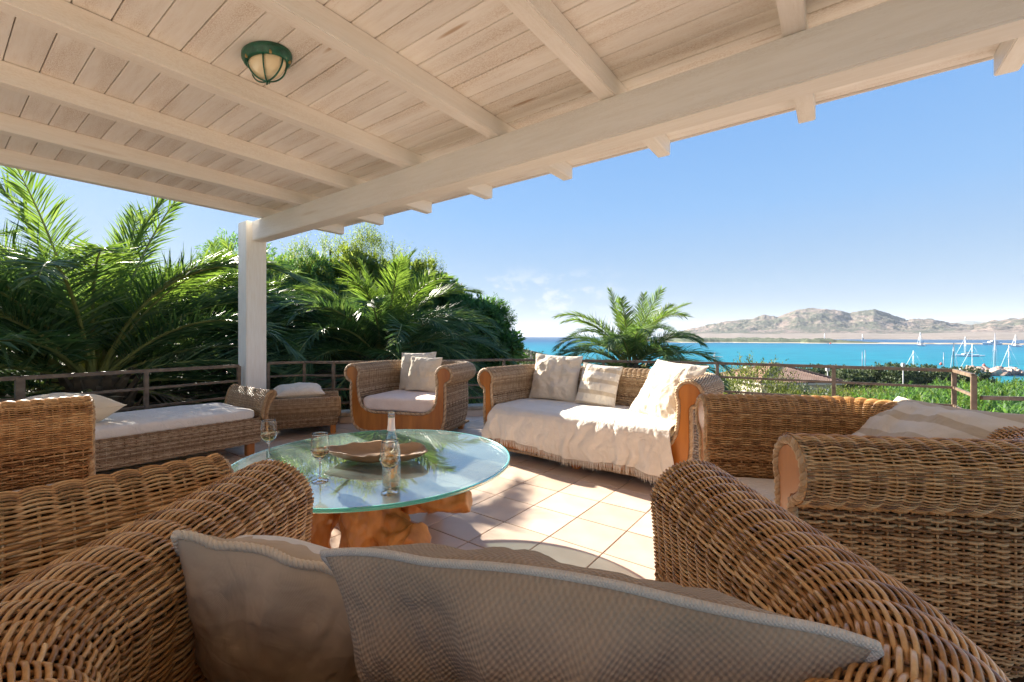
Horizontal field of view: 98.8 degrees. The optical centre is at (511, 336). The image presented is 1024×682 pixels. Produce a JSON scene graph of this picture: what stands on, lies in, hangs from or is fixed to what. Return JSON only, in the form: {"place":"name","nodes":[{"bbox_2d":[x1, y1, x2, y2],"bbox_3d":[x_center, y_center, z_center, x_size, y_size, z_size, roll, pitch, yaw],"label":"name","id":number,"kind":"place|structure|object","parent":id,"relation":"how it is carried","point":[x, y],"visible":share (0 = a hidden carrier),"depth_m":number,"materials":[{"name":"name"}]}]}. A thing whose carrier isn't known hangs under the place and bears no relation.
{"place":"outdoors","nodes":[
{"label":"outdoors","id":0,"kind":"place"},
{"bbox_2d":[96,416,655,579],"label":"terrace floor","id":1,"kind":"structure","parent":0,"point":[587,517],"depth_m":2.96,"materials":[{"name":"tile"}]},
{"bbox_2d":[0,395,233,588],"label":"wicker sofa","id":2,"kind":"object","parent":1,"relation":"on","point":[78,503],"visible":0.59,"depth_m":1.00,"materials":[{"name":"wicker"}]},
{"bbox_2d":[95,384,277,471],"bbox_3d":[-3.388,0.835,3.701,0.904,0.629,2.336,0,0,37],"label":"daybed","id":3,"kind":"object","parent":1,"relation":"on","point":[118,452],"visible":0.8,"depth_m":3.82,"materials":[{"name":"wicker"}]},
{"bbox_2d":[95,403,253,439],"bbox_3d":[-3.378,0.745,3.704,0.854,0.126,1.953,0,0,37],"label":"mattress","id":4,"kind":"object","parent":3,"relation":"on","point":[128,423],"visible":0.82,"depth_m":3.82,"materials":[{"name":"white fabric"}]},
{"bbox_2d":[21,393,126,422],"bbox_3d":[-3.530,0.594,3.393,0.527,0.319,0.667,-8,-3,19],"label":"pillow","id":5,"kind":"object","parent":4,"relation":"on","point":[105,407],"visible":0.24,"depth_m":3.48,"materials":[{"name":"beige fabric"}]},
{"bbox_2d":[268,390,340,437],"bbox_3d":[-2.548,0.933,5.410,0.792,0.434,0.845,0,0,-24],"label":"footstool","id":6,"kind":"object","parent":1,"relation":"on","point":[324,409],"visible":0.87,"depth_m":5.08,"materials":[{"name":"wicker"}]},
{"bbox_2d":[273,382,324,398],"bbox_3d":[-2.629,0.674,5.417,0.560,0.202,0.460,0,6,-30],"label":"pillow","id":7,"kind":"object","parent":6,"relation":"on","point":[297,390],"visible":0.8,"depth_m":5.28,"materials":[{"name":"beige fabric"}]},
{"bbox_2d":[231,429,509,548],"bbox_3d":[-0.760,0.914,2.486,1.500,0.464,1.500,0,0,0],"label":"glass table","id":8,"kind":"object","parent":1,"relation":"on","point":[355,504],"visible":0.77,"depth_m":2.29,"materials":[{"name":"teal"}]},
{"bbox_2d":[260,419,277,460],"bbox_3d":[-1.327,0.568,2.396,0.085,0.226,0.085,0,0,0],"label":"wine glass","id":9,"kind":"object","parent":8,"relation":"on","point":[268,431],"visible":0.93,"depth_m":2.37,"materials":[{"name":"white"}]},
{"bbox_2d":[310,432,329,483],"bbox_3d":[-0.905,0.568,2.070,0.085,0.226,0.085,0,0,0],"label":"wine glass","id":10,"kind":"object","parent":8,"relation":"on","point":[319,448],"visible":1,"depth_m":2.04,"materials":[{"name":"white"}]},
{"bbox_2d":[329,440,427,462],"bbox_3d":[-0.746,0.640,2.430,0.581,0.074,0.328,0,0,4],"label":"wooden bowl","id":11,"kind":"object","parent":8,"relation":"on","point":[366,452],"visible":0.73,"depth_m":2.48,"materials":[{"name":"brown wood"}]},
{"bbox_2d":[380,439,399,495],"bbox_3d":[-0.533,0.568,1.915,0.085,0.226,0.085,0,0,0],"label":"wine glass","id":12,"kind":"object","parent":8,"relation":"on","point":[389,456],"visible":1,"depth_m":1.89,"materials":[{"name":"white"}]},
{"bbox_2d":[382,414,400,489],"bbox_3d":[-0.545,0.509,1.985,0.081,0.344,0.081,0,0,0],"label":"wine bottle","id":13,"kind":"object","parent":8,"relation":"on","point":[395,479],"visible":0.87,"depth_m":1.97,"materials":[{"name":"clear glass"}]},
{"bbox_2d":[344,360,475,430],"bbox_3d":[-1.151,0.728,5.358,1.386,0.844,0.988,0,0,17],"label":"wicker armchair","id":14,"kind":"object","parent":1,"relation":"on","point":[448,411],"visible":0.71,"depth_m":5.03,"materials":[{"name":"wicker"}]},
{"bbox_2d":[363,389,435,412],"bbox_3d":[-1.174,0.766,5.280,0.968,0.193,0.773,0,0,17],"label":"seat cushion","id":15,"kind":"object","parent":14,"relation":"on","point":[414,401],"visible":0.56,"depth_m":4.96,"materials":[{"name":"white fabric"}]},
{"bbox_2d":[399,352,435,389],"bbox_3d":[-1.199,0.433,5.574,0.500,0.480,0.146,-2,-13,16],"label":"pillow","id":16,"kind":"object","parent":15,"relation":"on","point":[405,363],"visible":0.42,"depth_m":5.57,"materials":[{"name":"beige fabric"}]},
{"bbox_2d":[405,356,442,392],"bbox_3d":[-1.091,0.462,5.424,0.460,0.440,0.132,1,-16,21],"label":"pillow","id":17,"kind":"object","parent":15,"relation":"on","point":[421,375],"visible":0.89,"depth_m":5.38,"materials":[{"name":"beige fabric"}]},
{"bbox_2d":[339,403,482,423],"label":"kerb","id":18,"kind":"structure","parent":1,"relation":"on","point":[473,410],"depth_m":6.31,"materials":[{"name":"stone"}]},
{"bbox_2d":[0,364,240,411],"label":"railing","id":19,"kind":"object","parent":18,"relation":"on","point":[19,387],"visible":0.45,"depth_m":4.37,"materials":[{"name":"brown wood"}]},
{"bbox_2d":[267,359,976,409],"bbox_3d":[0.783,0.680,5.547,7.822,0.700,1.636,0,0,14],"label":"railing","id":20,"kind":"object","parent":18,"relation":"on","point":[954,388],"visible":0.55,"depth_m":5.33,"materials":[{"name":"brown metal"}]},
{"bbox_2d":[980,396,1023,400],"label":"railing","id":21,"kind":"object","parent":18,"relation":"on","point":[1013,398],"visible":1,"depth_m":3.81,"materials":[{"name":"brown wood"}]},
{"bbox_2d":[0,459,1010,681],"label":"wicker armchair","id":22,"kind":"object","parent":1,"relation":"on","point":[110,607],"visible":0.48,"depth_m":0.62,"materials":[{"name":"wicker"}]},
{"bbox_2d":[0,0,1023,388],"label":"terrace roof","id":23,"kind":"structure","parent":1,"relation":"on","point":[376,112],"depth_m":2.48,"materials":[{"name":"wood"}]},
{"bbox_2d":[241,41,291,84],"bbox_3d":[-1.300,-1.417,2.330,0.292,0.162,0.204,0,0,25],"label":"ceiling lamp","id":24,"kind":"object","parent":23,"relation":"attached to","point":[266,62],"visible":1,"depth_m":2.27,"materials":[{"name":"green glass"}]},
{"bbox_2d":[477,364,724,480],"bbox_3d":[0.790,0.728,4.133,2.176,0.844,0.949,0,0,38],"label":"wicker sofa","id":25,"kind":"object","parent":1,"relation":"on","point":[501,384],"visible":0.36,"depth_m":4.14,"materials":[{"name":"wicker"}]},
{"bbox_2d":[481,398,675,484],"bbox_3d":[0.682,0.891,3.991,1.864,0.469,0.852,0,0,38],"label":"throw blanket","id":26,"kind":"object","parent":25,"relation":"on","point":[618,436],"visible":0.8,"depth_m":3.67,"materials":[{"name":"beige fabric"}]},
{"bbox_2d":[529,353,582,401],"bbox_3d":[0.464,0.434,4.659,0.560,0.500,0.201,2,-15,32],"label":"pillow","id":27,"kind":"object","parent":26,"relation":"on","point":[555,377],"visible":0.98,"depth_m":4.58,"materials":[{"name":"beige fabric"}]},
{"bbox_2d":[574,362,622,406],"bbox_3d":[0.845,0.474,4.300,0.427,0.427,0.154,5,-17,37],"label":"pillow","id":28,"kind":"object","parent":26,"relation":"on","point":[598,385],"visible":0.94,"depth_m":4.24,"materials":[{"name":"fabric"}]},
{"bbox_2d":[629,359,708,420],"bbox_3d":[1.312,0.449,3.731,0.203,0.560,0.560,39,-14,-23],"label":"pillow","id":29,"kind":"object","parent":26,"relation":"on","point":[655,397],"visible":0.73,"depth_m":3.66,"materials":[{"name":"beige fabric"}]},
{"bbox_2d":[670,426,674,439],"bbox_3d":[0.740,0.782,4.070,1.755,0.165,0.731,0,0,38],"label":"seat cushion","id":30,"kind":"object","parent":25,"relation":"on","point":[672,431],"visible":0.03,"depth_m":3.33,"materials":[{"name":"beige fabric"}]},
{"bbox_2d":[695,393,1023,681],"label":"wicker armchair","id":31,"kind":"object","parent":1,"relation":"on","point":[937,523],"visible":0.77,"depth_m":1.31,"materials":[{"name":"wicker"}]},
{"bbox_2d":[735,477,774,501],"bbox_3d":[1.343,0.783,1.827,0.766,0.164,0.810,0,0,9],"label":"seat cushion","id":32,"kind":"object","parent":31,"relation":"on","point":[764,487],"visible":0.02,"depth_m":2.09,"materials":[{"name":"beige fabric"}]},
{"bbox_2d":[851,396,1023,438],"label":"pillow","id":33,"kind":"object","parent":32,"relation":"on","point":[905,417],"visible":0.41,"depth_m":1.72,"materials":[{"name":"fabric"}]},
{"bbox_2d":[0,59,1023,336],"label":"sky","id":34,"kind":"structure","parent":0,"point":[905,200],"materials":[{"name":"blue"}]},
{"bbox_2d":[520,348,542,363],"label":"oleander","id":35,"kind":"object","parent":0,"point":[533,354],"visible":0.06,"depth_m":18.92,"materials":[{"name":"green plant"}]},
{"bbox_2d":[521,337,1023,383],"bbox_3d":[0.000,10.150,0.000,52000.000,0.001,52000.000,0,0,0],"label":"sea","id":36,"kind":"structure","parent":0,"point":[827,354],"depth_m":280.31,"materials":[{"name":"liquid"}]},
{"bbox_2d":[917,332,925,345],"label":"sailing boat","id":37,"kind":"object","parent":36,"relation":"on","point":[920,344],"visible":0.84,"depth_m":469.30,"materials":[{"name":"white"}]},
{"bbox_2d":[950,343,956,365],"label":"sailing boat","id":38,"kind":"object","parent":36,"relation":"on","point":[953,355],"visible":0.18,"depth_m":124.39,"materials":[{"name":"white"}]},
{"bbox_2d":[955,337,978,356],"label":"sailing boat","id":39,"kind":"object","parent":36,"relation":"on","point":[965,355],"visible":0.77,"depth_m":221.81,"materials":[{"name":"white"}]},
{"bbox_2d":[962,344,985,366],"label":"sailing boat","id":40,"kind":"object","parent":36,"relation":"on","point":[972,357],"visible":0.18,"depth_m":128.33,"materials":[{"name":"white"}]},
{"bbox_2d":[983,338,1001,344],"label":"motor yacht","id":41,"kind":"object","parent":36,"relation":"on","point":[991,342],"visible":0.82,"depth_m":558.67,"materials":[{"name":"white"}]},
{"bbox_2d":[990,333,998,368],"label":"sailing boat","id":42,"kind":"object","parent":36,"relation":"on","point":[994,348],"visible":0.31,"depth_m":128.31,"materials":[{"name":"white"}]},
{"bbox_2d":[989,367,1001,375],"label":"rock","id":43,"kind":"object","parent":36,"relation":"in","point":[995,371],"visible":0.9,"depth_m":113.57,"materials":[{"name":"white stone"}]},
{"bbox_2d":[1000,369,1007,375],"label":"rock","id":44,"kind":"object","parent":36,"relation":"in","point":[1004,372],"visible":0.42,"depth_m":114.18,"materials":[{"name":"white stone"}]},
{"bbox_2d":[1001,345,1023,371],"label":"sailing boat","id":45,"kind":"object","parent":36,"relation":"on","point":[1010,359],"visible":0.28,"depth_m":127.50,"materials":[{"name":"white"}]},
{"bbox_2d":[1011,335,1021,346],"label":"sailing boat","id":46,"kind":"object","parent":36,"relation":"on","point":[1015,345],"visible":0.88,"depth_m":439.35,"materials":[{"name":"white"}]},
{"bbox_2d":[671,337,896,343],"bbox_3d":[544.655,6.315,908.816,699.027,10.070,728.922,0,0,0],"label":"peninsula","id":47,"kind":"object","parent":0,"point":[760,340],"visible":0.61,"depth_m":734.78},
{"bbox_2d":[674,332,1023,339],"bbox_3d":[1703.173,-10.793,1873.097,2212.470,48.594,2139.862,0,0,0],"label":"coastal plain","id":48,"kind":"structure","parent":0,"point":[974,336],"depth_m":1785.35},
{"bbox_2d":[681,308,1023,333],"bbox_3d":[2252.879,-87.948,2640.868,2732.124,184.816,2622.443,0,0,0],"label":"hills","id":49,"kind":"structure","parent":0,"point":[810,320],"depth_m":2329.71,"materials":[{"name":"stone"}]},
{"bbox_2d":[879,342,1023,344],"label":"sandbar","id":50,"kind":"structure","parent":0,"point":[952,343],"depth_m":589.71,"materials":[{"name":"beige sand"}]},
{"bbox_2d":[952,321,983,324],"bbox_3d":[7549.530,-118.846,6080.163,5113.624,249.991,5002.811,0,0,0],"label":"ridge","id":51,"kind":"structure","parent":0,"point":[970,322],"depth_m":6259.00,"materials":[{"name":"grey stone"}]},
{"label":"terrain","id":52,"kind":"structure","parent":0,"visible":0},
{"bbox_2d":[0,228,85,396],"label":"palm tree","id":53,"kind":"object","parent":52,"relation":"on","point":[29,372],"visible":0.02,"depth_m":7.05,"materials":[{"name":"green plant"}]},
{"bbox_2d":[0,165,334,412],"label":"palm tree","id":54,"kind":"object","parent":52,"relation":"on","point":[113,317],"visible":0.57,"depth_m":6.19,"materials":[{"name":"green plant"}]},
{"bbox_2d":[0,347,348,408],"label":"tree","id":55,"kind":"object","parent":52,"relation":"on","point":[182,383],"visible":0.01,"depth_m":9.76,"materials":[{"name":"green plant"}]},
{"bbox_2d":[104,227,351,351],"bbox_3d":[-9.778,0.758,12.290,11.414,7.726,4.008,0,0,-6],"label":"tree","id":56,"kind":"object","parent":52,"relation":"on","point":[304,267],"visible":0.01,"depth_m":12.20,"materials":[{"name":"green plant"}]},
{"bbox_2d":[119,236,357,408],"bbox_3d":[-5.901,0.873,9.683,5.558,6.092,5.556,0,0,0],"label":"palm tree","id":57,"kind":"object","parent":52,"relation":"on","point":[276,281],"visible":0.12,"depth_m":8.86,"materials":[{"name":"green plant"}]},
{"bbox_2d":[267,222,464,394],"bbox_3d":[-5.431,0.094,13.220,8.164,7.819,4.740,0,0,0],"label":"tree","id":58,"kind":"object","parent":52,"relation":"on","point":[352,254],"visible":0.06,"depth_m":13.09,"materials":[{"name":"green plant"}]},
{"bbox_2d":[233,247,517,409],"bbox_3d":[-2.675,0.915,9.354,5.196,5.980,5.561,0,0,37],"label":"palm tree","id":59,"kind":"object","parent":52,"relation":"on","point":[378,327],"visible":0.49,"depth_m":8.46,"materials":[{"name":"green plant"}]},
{"bbox_2d":[404,264,530,403],"bbox_3d":[-1.946,0.968,13.019,5.051,6.014,3.571,0,0,0],"label":"tree","id":60,"kind":"object","parent":52,"relation":"on","point":[494,310],"visible":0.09,"depth_m":12.46,"materials":[{"name":"green plant"}]},
{"bbox_2d":[519,350,546,364],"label":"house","id":61,"kind":"structure","parent":52,"relation":"on","point":[531,355],"depth_m":32.92,"materials":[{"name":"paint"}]},
{"bbox_2d":[551,285,734,393],"bbox_3d":[3.008,1.336,10.848,4.606,5.162,4.662,0,0,0],"label":"palm tree","id":62,"kind":"object","parent":52,"relation":"on","point":[631,338],"visible":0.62,"depth_m":10.48,"materials":[{"name":"green plant"}]},
{"bbox_2d":[719,367,787,393],"bbox_3d":[6.069,2.649,11.988,3.308,3.657,3.872,0,0,-1],"label":"shrub","id":63,"kind":"object","parent":52,"relation":"on","point":[730,384],"visible":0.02,"depth_m":12.09,"materials":[{"name":"green plant"}]},
{"bbox_2d":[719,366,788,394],"bbox_3d":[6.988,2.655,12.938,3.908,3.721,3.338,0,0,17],"label":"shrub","id":64,"kind":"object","parent":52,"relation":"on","point":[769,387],"visible":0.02,"depth_m":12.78,"materials":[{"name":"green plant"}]},
{"bbox_2d":[722,351,807,394],"bbox_3d":[7.723,2.536,14.010,4.393,4.200,3.528,0,0,19],"label":"shrub","id":65,"kind":"object","parent":52,"relation":"on","point":[755,371],"visible":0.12,"depth_m":13.79,"materials":[{"name":"green plant"}]},
{"bbox_2d":[720,362,845,394],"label":"house","id":66,"kind":"structure","parent":52,"relation":"on","point":[805,374],"depth_m":36.89,"materials":[{"name":"paint"}]},
{"bbox_2d":[765,381,816,395],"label":"shrub","id":67,"kind":"object","parent":52,"relation":"on","point":[794,393],"visible":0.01,"depth_m":12.32,"materials":[{"name":"green plant"}]},
{"bbox_2d":[797,364,824,373],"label":"round tree","id":68,"kind":"object","parent":52,"relation":"on","point":[805,368],"visible":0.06,"depth_m":76.72,"materials":[{"name":"green plant"}]},
{"bbox_2d":[785,383,844,396],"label":"oleander","id":69,"kind":"object","parent":52,"relation":"on","point":[828,391],"visible":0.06,"depth_m":18.89,"materials":[{"name":"green plant"}]},
{"bbox_2d":[809,363,831,374],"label":"round tree","id":70,"kind":"object","parent":52,"relation":"on","point":[824,371],"visible":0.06,"depth_m":76.57,"materials":[{"name":"green plant"}]},
{"bbox_2d":[812,384,851,395],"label":"shrub","id":71,"kind":"object","parent":52,"relation":"on","point":[839,388],"visible":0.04,"depth_m":20.07,"materials":[{"name":"green plant"}]},
{"bbox_2d":[824,364,870,391],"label":"round tree","id":72,"kind":"object","parent":52,"relation":"on","point":[854,378],"visible":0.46,"depth_m":68.38,"materials":[{"name":"green plant"}]},
{"bbox_2d":[819,380,879,398],"bbox_3d":[10.739,2.960,14.036,3.286,3.119,2.807,0,0,-36],"label":"shrub","id":73,"kind":"object","parent":52,"relation":"on","point":[846,393],"visible":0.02,"depth_m":14.20,"materials":[{"name":"green plant"}]},
{"bbox_2d":[837,384,875,397],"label":"shrub","id":74,"kind":"object","parent":52,"relation":"on","point":[855,390],"depth_m":21.40,"materials":[{"name":"green plant"}]},
{"bbox_2d":[825,386,904,399],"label":"shrub","id":75,"kind":"object","parent":52,"relation":"on","point":[880,397],"visible":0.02,"depth_m":13.22,"materials":[{"name":"green plant"}]},
{"bbox_2d":[837,385,902,394],"bbox_3d":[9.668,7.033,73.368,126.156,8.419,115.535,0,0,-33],"label":"shrub","id":76,"kind":"object","parent":52,"relation":"on","point":[860,388],"visible":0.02,"depth_m":51.70,"materials":[{"name":"plant"}]},
{"bbox_2d":[848,365,893,389],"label":"round tree","id":77,"kind":"object","parent":52,"relation":"on","point":[873,377],"visible":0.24,"depth_m":68.89,"materials":[{"name":"green plant"}]},
{"bbox_2d":[850,385,902,399],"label":"shrub","id":78,"kind":"object","parent":52,"relation":"on","point":[873,391],"visible":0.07,"depth_m":17.15,"materials":[{"name":"green plant"}]},
{"bbox_2d":[870,362,926,394],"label":"round tree","id":79,"kind":"object","parent":52,"relation":"on","point":[895,377],"visible":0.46,"depth_m":66.25,"materials":[{"name":"green plant"}]},
{"bbox_2d":[901,363,905,388],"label":"street lamp","id":80,"kind":"object","parent":52,"relation":"on","point":[903,364],"visible":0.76,"depth_m":49.95,"materials":[{"name":"white metal"}]},
{"bbox_2d":[871,380,936,397],"bbox_3d":[18.456,3.609,20.599,3.962,3.076,2.828,0,0,11],"label":"shrub","id":81,"kind":"object","parent":52,"relation":"on","point":[896,389],"visible":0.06,"depth_m":20.75,"materials":[{"name":"green plant"}]},
{"bbox_2d":[885,388,958,405],"bbox_3d":[8.727,2.826,9.431,4.216,3.401,2.938,0,0,-26],"label":"shrub","id":82,"kind":"object","parent":52,"relation":"on","point":[914,398],"depth_m":9.66,"materials":[{"name":"green plant"}]},
{"bbox_2d":[873,386,985,408],"bbox_3d":[12.379,3.035,13.193,4.424,3.117,3.158,0,0,-45],"label":"shrub","id":83,"kind":"object","parent":52,"relation":"on","point":[910,395],"visible":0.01,"depth_m":13.29,"materials":[{"name":"green plant"}]},
{"bbox_2d":[908,363,960,388],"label":"round tree","id":84,"kind":"object","parent":52,"relation":"on","point":[928,377],"visible":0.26,"depth_m":66.51,"materials":[{"name":"green plant"}]},
{"bbox_2d":[898,383,983,400],"bbox_3d":[15.639,3.171,15.971,4.209,3.089,3.073,0,0,34],"label":"shrub","id":85,"kind":"object","parent":52,"relation":"on","point":[931,391],"visible":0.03,"depth_m":15.94,"materials":[{"name":"green plant"}]},
{"bbox_2d":[923,376,961,395],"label":"shrub","id":86,"kind":"object","parent":52,"relation":"on","point":[936,382],"visible":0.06,"depth_m":28.45,"materials":[{"name":"green plant"}]},
{"bbox_2d":[895,389,1023,413],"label":"shrub","id":87,"kind":"object","parent":52,"relation":"on","point":[1006,410],"visible":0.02,"depth_m":9.23,"materials":[{"name":"green plant"}]},
{"bbox_2d":[946,366,984,383],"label":"round tree","id":88,"kind":"object","parent":52,"relation":"on","point":[966,379],"visible":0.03,"depth_m":72.41,"materials":[{"name":"green plant"}]},
{"bbox_2d":[937,378,1000,395],"bbox_3d":[22.413,3.610,21.402,4.568,3.356,3.184,0,0,-34],"label":"shrub","id":89,"kind":"object","parent":52,"relation":"on","point":[987,383],"visible":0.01,"depth_m":21.14,"materials":[{"name":"green plant"}]},
{"bbox_2d":[917,380,1023,413],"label":"shrub","id":90,"kind":"object","parent":52,"relation":"on","point":[966,404],"visible":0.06,"depth_m":12.24,"materials":[{"name":"green plant"}]},
{"bbox_2d":[945,365,997,384],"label":"round tree","id":91,"kind":"object","parent":52,"relation":"on","point":[986,375],"visible":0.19,"depth_m":71.72,"materials":[{"name":"green plant"}]},
{"bbox_2d":[940,379,1023,407],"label":"shrub","id":92,"kind":"object","parent":52,"relation":"on","point":[993,387],"visible":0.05,"depth_m":16.50,"materials":[{"name":"green plant"}]},
{"bbox_2d":[968,376,1021,389],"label":"shrub","id":93,"kind":"object","parent":52,"relation":"on","point":[993,383],"visible":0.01,"depth_m":27.72,"materials":[{"name":"green plant"}]},
{"bbox_2d":[980,385,1023,410],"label":"shrub","id":94,"kind":"object","parent":52,"relation":"on","point":[1014,393],"visible":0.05,"depth_m":13.03,"materials":[{"name":"green plant"}]},
{"bbox_2d":[982,376,1023,390],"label":"shrub","id":95,"kind":"object","parent":52,"relation":"on","point":[1017,387],"visible":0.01,"depth_m":22.07,"materials":[{"name":"green plant"}]},
{"bbox_2d":[985,392,1023,412],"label":"shrub","id":96,"kind":"object","parent":52,"relation":"on","point":[1013,403],"visible":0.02,"depth_m":10.32,"materials":[{"name":"green plant"}]},
{"bbox_3d":[-0.075,0.781,0.746,0.872,0.165,0.689,0,0,0],"label":"seat cushion","id":97,"kind":"object","parent":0,"visible":0},
{"bbox_2d":[170,529,360,681],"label":"cotton cushion","id":98,"kind":"object","parent":97,"relation":"on","point":[266,608],"visible":0.66,"depth_m":0.67,"materials":[{"name":"beige fabric"}]},
{"bbox_2d":[320,543,883,681],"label":"burlap cushion","id":99,"kind":"object","parent":97,"relation":"on","point":[424,612],"visible":1,"depth_m":0.47,"materials":[{"name":"beige fabric"}]}
]}

